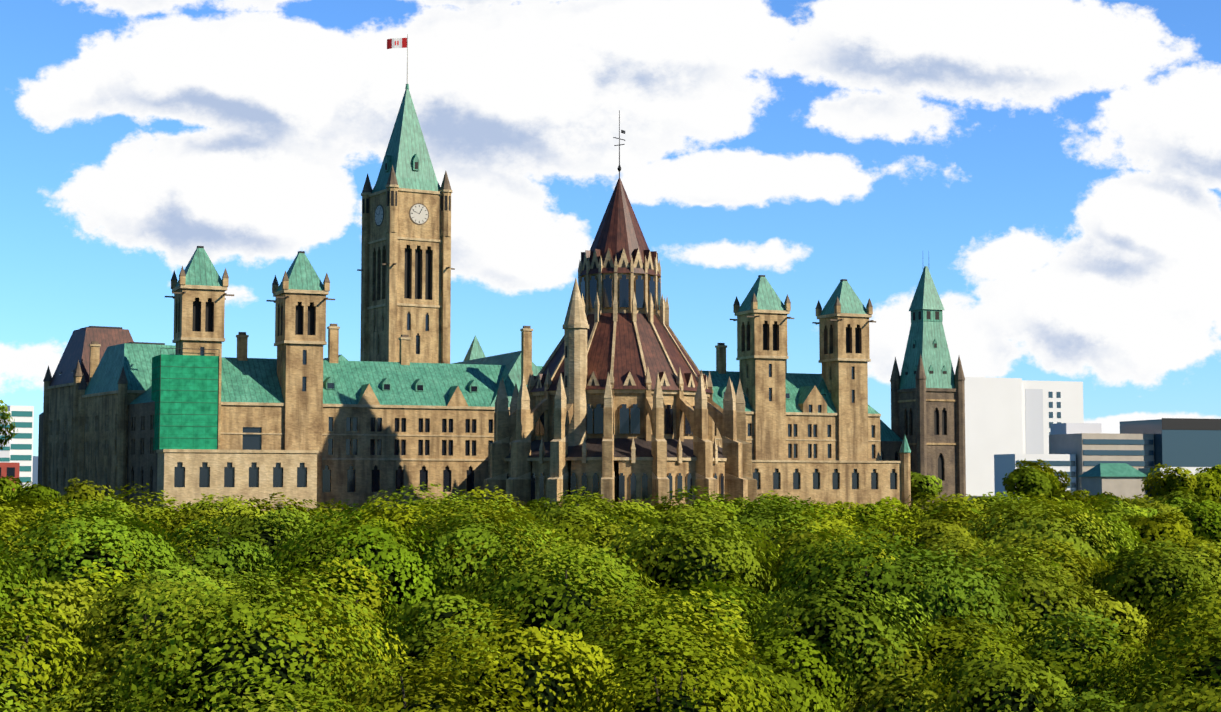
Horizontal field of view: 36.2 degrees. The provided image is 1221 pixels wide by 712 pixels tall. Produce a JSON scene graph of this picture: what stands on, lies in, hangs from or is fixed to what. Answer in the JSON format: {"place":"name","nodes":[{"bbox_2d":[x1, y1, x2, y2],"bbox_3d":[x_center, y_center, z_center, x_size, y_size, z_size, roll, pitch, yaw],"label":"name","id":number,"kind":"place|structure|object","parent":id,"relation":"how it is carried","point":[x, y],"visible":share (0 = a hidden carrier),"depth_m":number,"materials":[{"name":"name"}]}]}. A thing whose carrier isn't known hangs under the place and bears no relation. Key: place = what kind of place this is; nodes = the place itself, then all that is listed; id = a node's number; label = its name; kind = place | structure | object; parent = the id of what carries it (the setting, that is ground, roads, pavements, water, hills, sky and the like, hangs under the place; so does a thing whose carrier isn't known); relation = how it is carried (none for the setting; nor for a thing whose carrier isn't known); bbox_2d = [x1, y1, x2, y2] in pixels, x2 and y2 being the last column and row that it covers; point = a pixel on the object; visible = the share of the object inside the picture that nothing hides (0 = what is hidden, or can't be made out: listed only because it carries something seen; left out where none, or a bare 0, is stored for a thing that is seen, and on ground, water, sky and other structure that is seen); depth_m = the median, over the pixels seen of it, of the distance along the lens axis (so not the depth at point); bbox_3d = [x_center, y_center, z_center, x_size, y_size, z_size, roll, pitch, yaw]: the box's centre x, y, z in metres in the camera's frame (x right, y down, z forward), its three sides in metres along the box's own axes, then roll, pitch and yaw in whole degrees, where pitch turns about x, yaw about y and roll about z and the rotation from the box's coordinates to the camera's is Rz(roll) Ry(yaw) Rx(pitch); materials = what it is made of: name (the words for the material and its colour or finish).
{"place":"outdoors","nodes":[
{"label":"outdoors","id":0,"kind":"place"},
{"bbox_2d":[0,0,1220,455],"label":"sky","id":1,"kind":"structure","parent":0,"point":[1053,167],"materials":[{"name":"blue"}]},
{"bbox_2d":[102,496,1220,711],"bbox_3d":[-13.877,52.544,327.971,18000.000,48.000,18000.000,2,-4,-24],"label":"ground","id":2,"kind":"structure","parent":0,"point":[813,700],"depth_m":214.16,"materials":[{"name":"green plant"}]},
{"bbox_2d":[357,34,454,363],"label":"clock tower","id":3,"kind":"structure","parent":2,"relation":"on","point":[405,269],"depth_m":398.11,"materials":[{"name":"stone"}]},
{"bbox_2d":[38,246,910,514],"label":"building","id":4,"kind":"structure","parent":2,"relation":"on","point":[300,418],"depth_m":324.69,"materials":[{"name":"stone"}]},
{"bbox_2d":[151,348,219,449],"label":"scaffold","id":5,"kind":"object","parent":4,"relation":"on","point":[185,393],"visible":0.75,"depth_m":305.45,"materials":[{"name":"fabric"}]},
{"bbox_2d":[0,467,1220,711],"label":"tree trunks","id":6,"kind":"object","parent":2,"relation":"on","point":[556,687],"visible":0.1,"depth_m":154.17,"materials":[{"name":"plant"}]},
{"bbox_2d":[0,400,1220,711],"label":"foliage","id":7,"kind":"object","parent":6,"relation":"attached to","point":[992,536],"visible":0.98,"depth_m":165.80,"materials":[{"name":"green plant"}]},
{"bbox_2d":[0,377,1220,499],"bbox_3d":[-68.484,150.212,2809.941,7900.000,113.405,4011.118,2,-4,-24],"label":"city","id":8,"kind":"object","parent":2,"relation":"on","point":[1009,422],"visible":0.48,"depth_m":908.99,"materials":[{"name":"pale concrete"},{"name":"glass"},{"name":"green copper"}]},
{"bbox_2d":[483,110,756,508],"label":"library","id":9,"kind":"structure","parent":2,"relation":"on","point":[612,399],"depth_m":284.46,"materials":[{"name":"stone"}]},
{"bbox_2d":[880,266,965,508],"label":"tower","id":10,"kind":"structure","parent":2,"relation":"on","point":[927,403],"depth_m":472.82,"materials":[{"name":"stone"}]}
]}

